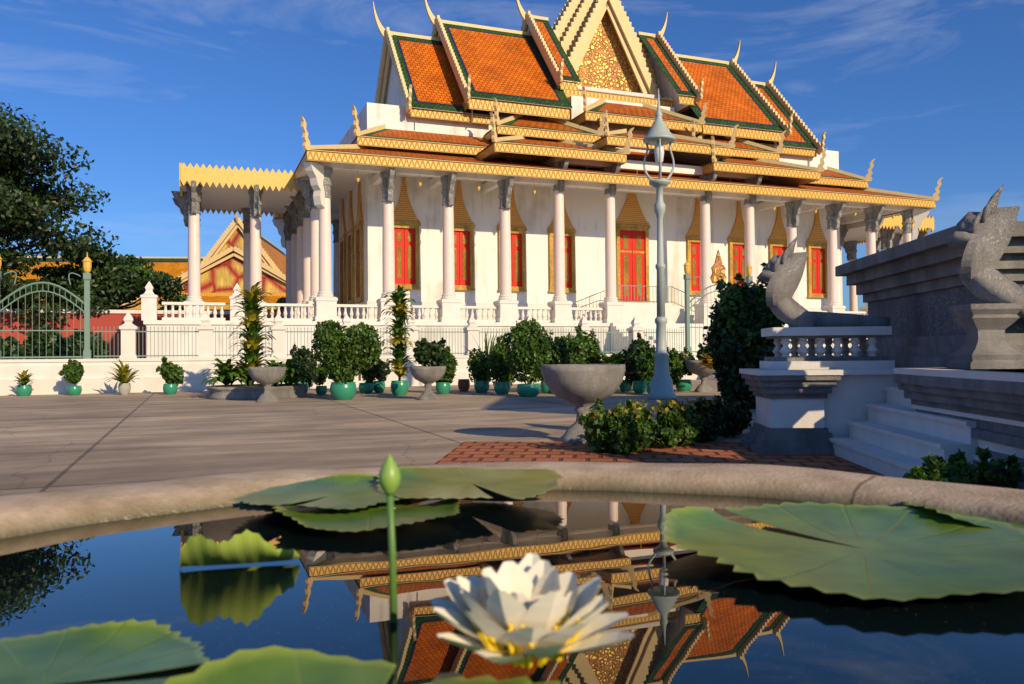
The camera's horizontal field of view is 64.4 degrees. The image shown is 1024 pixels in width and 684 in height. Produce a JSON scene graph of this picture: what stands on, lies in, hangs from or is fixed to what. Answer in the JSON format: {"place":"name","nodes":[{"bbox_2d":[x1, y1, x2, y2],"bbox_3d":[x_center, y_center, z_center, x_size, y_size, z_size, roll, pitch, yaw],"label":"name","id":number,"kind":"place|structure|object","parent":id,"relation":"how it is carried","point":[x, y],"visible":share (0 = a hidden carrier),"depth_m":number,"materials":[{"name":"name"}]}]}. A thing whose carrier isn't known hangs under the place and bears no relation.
{"place":"outdoors","nodes":[
{"label":"outdoors","id":0,"kind":"place"},
{"bbox_2d":[1,212,285,317],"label":"pavilion","id":1,"kind":"structure","parent":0,"point":[221,265],"depth_m":91.06,"materials":[{"name":"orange tile"}]},
{"bbox_2d":[212,384,299,386],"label":"court soil","id":2,"kind":"structure","parent":0,"point":[258,385],"depth_m":23.42,"materials":[{"name":"brown"}]},
{"bbox_2d":[0,380,755,495],"bbox_3d":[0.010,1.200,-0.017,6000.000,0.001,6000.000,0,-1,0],"label":"ground","id":3,"kind":"structure","parent":0,"point":[52,442],"depth_m":12.95,"materials":[{"name":"grey stone"}]},
{"bbox_2d":[0,312,229,358],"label":"red terrace wall","id":4,"kind":"structure","parent":3,"relation":"on","point":[103,321],"depth_m":56.09,"materials":[{"name":"red paint"}]},
{"bbox_2d":[118,383,130,394],"bbox_3d":[-12.164,1.476,25.529,0.362,0.366,0.357,0,-1,0],"label":"pot","id":5,"kind":"object","parent":3,"relation":"on","point":[124,388],"visible":0.94,"depth_m":25.40,"materials":[{"name":"white ceramic"}]},
{"bbox_2d":[16,379,691,399],"bbox_3d":[-4.945,1.337,23.587,20.836,0.468,4.390,0,-1,0],"label":"pot","id":6,"kind":"object","parent":3,"relation":"on","point":[344,391],"visible":0.81,"depth_m":24.09,"materials":[{"name":"green ceramic"}]},
{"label":"soil in pots","id":7,"kind":"structure","parent":6,"relation":"in","visible":0},
{"bbox_2d":[15,281,717,418],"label":"potted plants","id":8,"kind":"object","parent":7,"relation":"on","point":[399,370],"visible":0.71,"depth_m":23.59,"materials":[{"name":"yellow plant"}]},
{"bbox_2d":[696,355,712,368],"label":"orange flowers","id":9,"kind":"object","parent":8,"relation":"on","point":[706,358],"visible":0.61,"depth_m":23.05,"materials":[{"name":"orange plant"}]},
{"bbox_2d":[0,102,785,441],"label":"trees","id":10,"kind":"object","parent":3,"relation":"on","point":[28,212],"visible":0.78,"depth_m":53.46,"materials":[{"name":"green plant"}]},
{"bbox_2d":[0,309,858,395],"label":"perimeter wall","id":11,"kind":"structure","parent":3,"relation":"on","point":[47,378],"depth_m":27.92,"materials":[{"name":"paint"}]},
{"bbox_2d":[0,339,95,358],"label":"hedge","id":12,"kind":"object","parent":11,"relation":"on","point":[52,348],"visible":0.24,"depth_m":31.02,"materials":[{"name":"green plant"}]},
{"bbox_2d":[0,324,108,359],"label":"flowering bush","id":13,"kind":"object","parent":12,"relation":"attached to","point":[16,348],"visible":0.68,"depth_m":30.91,"materials":[{"name":"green plant"}]},
{"bbox_2d":[0,271,798,359],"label":"fence","id":14,"kind":"object","parent":11,"relation":"on","point":[86,311],"visible":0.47,"depth_m":28.13,"materials":[{"name":"green metal"}]},
{"bbox_2d":[0,252,751,275],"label":"lamp heads","id":15,"kind":"object","parent":14,"relation":"on","point":[87,263],"visible":1,"depth_m":27.19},
{"bbox_2d":[710,250,726,283],"bbox_3d":[9.202,-3.327,36.257,0.840,1.550,0.080,0,-1,-21],"label":"ornament","id":16,"kind":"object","parent":14,"relation":"on","point":[718,268],"depth_m":36.21,"materials":[{"name":"gold metal"}]},
{"bbox_2d":[188,190,911,310],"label":"columns","id":17,"kind":"structure","parent":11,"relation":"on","point":[308,260],"depth_m":42.08,"materials":[{"name":"white paint"}]},
{"bbox_2d":[171,159,930,260],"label":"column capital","id":18,"kind":"object","parent":17,"relation":"on","point":[297,212],"visible":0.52,"depth_m":43.48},
{"bbox_2d":[207,360,715,442],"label":"stone urn planters","id":19,"kind":"object","parent":3,"relation":"on","point":[580,387],"visible":0.94,"depth_m":10.95,"materials":[{"name":"stone"}]},
{"bbox_2d":[458,379,469,391],"bbox_3d":[-1.536,1.382,25.959,0.390,0.388,0.384,0,-1,0],"label":"pot","id":20,"kind":"object","parent":3,"relation":"on","point":[463,385],"visible":1,"depth_m":25.81,"materials":[{"name":"ceramic"}]},
{"bbox_2d":[0,140,1022,488],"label":"plants","id":21,"kind":"object","parent":3,"relation":"on","point":[958,468],"depth_m":21.87,"materials":[{"name":"green plant"}]},
{"bbox_2d":[0,461,1023,538],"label":"rim","id":22,"kind":"object","parent":3,"relation":"on","point":[29,513],"visible":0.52,"depth_m":1.90,"materials":[{"name":"stone"}]},
{"bbox_2d":[0,490,1023,683],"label":"basin water","id":23,"kind":"structure","parent":22,"relation":"in","point":[693,617],"depth_m":1.15,"materials":[{"name":"blue liquid"}]},
{"bbox_2d":[179,529,299,569],"bbox_3d":[-0.444,0.334,1.320,0.190,0.077,0.097,0,-1,-14],"label":"folded leaf","id":24,"kind":"object","parent":23,"relation":"on","point":[246,546],"visible":1,"depth_m":1.30,"materials":[{"name":"green plant"}]},
{"bbox_2d":[379,453,400,622],"bbox_3d":[-0.160,0.271,1.066,0.029,0.250,0.029,0,-1,0],"label":"lotus bud","id":25,"kind":"object","parent":23,"relation":"on","point":[393,617],"depth_m":1.06,"materials":[{"name":"green plant"}]},
{"bbox_2d":[0,466,1023,683],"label":"lily pads","id":26,"kind":"object","parent":23,"relation":"on","point":[903,553],"visible":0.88,"depth_m":1.34,"materials":[{"name":"green plant"}]},
{"bbox_2d":[469,602,584,668],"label":"flower stamens","id":27,"kind":"object","parent":23,"relation":"on","point":[511,650],"visible":0.22,"depth_m":0.86,"materials":[{"name":"yellow plant"}]},
{"bbox_2d":[430,553,633,663],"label":"water lily petals","id":28,"kind":"object","parent":23,"relation":"on","point":[536,596],"visible":0.93,"depth_m":0.86,"materials":[{"name":"white plant"}]},
{"bbox_2d":[146,49,913,357],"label":"temple wall","id":29,"kind":"structure","parent":3,"relation":"on","point":[585,209],"depth_m":44.85,"materials":[{"name":"white paint"}]},
{"bbox_2d":[140,85,930,326],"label":"balustrade","id":30,"kind":"object","parent":29,"relation":"attached to","point":[449,309],"visible":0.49,"depth_m":40.62,"materials":[{"name":"stone"}]},
{"bbox_2d":[573,285,698,318],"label":"stair railings","id":31,"kind":"object","parent":30,"relation":"attached to","point":[668,301],"visible":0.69,"depth_m":45.67,"materials":[{"name":"white stone"}]},
{"bbox_2d":[182,17,929,241],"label":"roof trim","id":32,"kind":"structure","parent":29,"relation":"attached to","point":[275,200],"depth_m":45.96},
{"bbox_2d":[179,162,933,244],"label":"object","id":33,"kind":"object","parent":29,"relation":"attached to","point":[235,177],"visible":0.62,"depth_m":40.27,"materials":[{"name":"gold metal"}]},
{"bbox_2d":[342,232,822,298],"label":"window shutters","id":34,"kind":"object","parent":29,"relation":"attached to","point":[625,266],"visible":0.62,"depth_m":47.01,"materials":[{"name":"red wood"}]},
{"bbox_2d":[340,176,826,243],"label":"pediment","id":35,"kind":"structure","parent":29,"relation":"attached to","point":[631,213],"depth_m":47.05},
{"bbox_2d":[399,21,804,141],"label":"roof tiles","id":36,"kind":"object","parent":29,"relation":"attached to","point":[501,64],"visible":0.46,"depth_m":46.90,"materials":[{"name":"orange tile"}]},
{"bbox_2d":[396,21,808,143],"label":"roof border","id":37,"kind":"object","parent":29,"relation":"attached to","point":[467,74],"visible":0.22,"depth_m":47.99,"materials":[{"name":"tile"}]},
{"bbox_2d":[273,81,934,223],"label":"roof","id":38,"kind":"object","parent":29,"relation":"attached to","point":[518,151],"visible":0.47,"depth_m":43.58,"materials":[{"name":"gold metal"}]},
{"bbox_2d":[572,10,641,92],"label":"pediment","id":39,"kind":"structure","parent":29,"relation":"attached to","point":[604,64],"depth_m":50.74,"materials":[{"name":"gold"}]},
{"bbox_2d":[294,6,931,199],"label":"roof","id":40,"kind":"structure","parent":29,"relation":"attached to","point":[565,102],"depth_m":47.25,"materials":[{"name":"orange tile"}]},
{"bbox_2d":[294,0,942,200],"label":"roof trim","id":41,"kind":"structure","parent":29,"relation":"attached to","point":[570,23],"depth_m":48.89,"materials":[{"name":"gold metal"}]},
{"bbox_2d":[643,88,675,399],"bbox_3d":[3.786,-2.518,20.742,0.846,7.950,0.875,0,-1,0],"label":"court lamp","id":42,"kind":"object","parent":3,"relation":"on","point":[661,387],"visible":1,"depth_m":20.64,"materials":[{"name":"white metal"}]},
{"bbox_2d":[654,141,663,164],"bbox_3d":[3.764,-4.832,20.791,0.260,0.580,0.247,0,-1,0],"label":"lamp glass","id":43,"kind":"object","parent":42,"relation":"attached to","point":[656,151],"visible":0.77,"depth_m":20.71,"materials":[{"name":"white glass"}]},
{"bbox_2d":[435,441,887,476],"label":"brick paving","id":44,"kind":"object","parent":3,"relation":"on","point":[697,452],"visible":0.4,"depth_m":9.33,"materials":[{"name":"brick"}]},
{"bbox_2d":[739,326,1023,477],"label":"stone staircase","id":45,"kind":"structure","parent":3,"relation":"on","point":[866,414],"depth_m":9.31,"materials":[{"name":"stone"}]},
{"bbox_2d":[741,221,1023,489],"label":"stone pedestal","id":46,"kind":"object","parent":3,"relation":"on","point":[930,262],"visible":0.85,"depth_m":8.71,"materials":[{"name":"grey stone"}]},
{"bbox_2d":[757,185,1023,326],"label":"naga statues","id":47,"kind":"object","parent":46,"relation":"on","point":[982,238],"visible":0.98,"depth_m":7.63,"materials":[{"name":"stone"}]},
{"bbox_2d":[868,281,1023,338],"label":"wall panel","id":48,"kind":"object","parent":46,"relation":"on","point":[922,314],"visible":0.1,"depth_m":9.55,"materials":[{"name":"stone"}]},
{"bbox_2d":[0,0,1023,310],"label":"sky","id":49,"kind":"structure","parent":0,"point":[929,90],"materials":[{"name":"blue"}]},
{"bbox_2d":[339,221,827,307],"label":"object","id":50,"kind":"object","parent":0,"point":[354,262],"visible":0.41,"depth_m":45.72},
{"bbox_2d":[323,91,922,198],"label":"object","id":51,"kind":"structure","parent":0,"point":[609,107],"depth_m":44.09,"materials":[{"name":"gold metal"}]}
]}

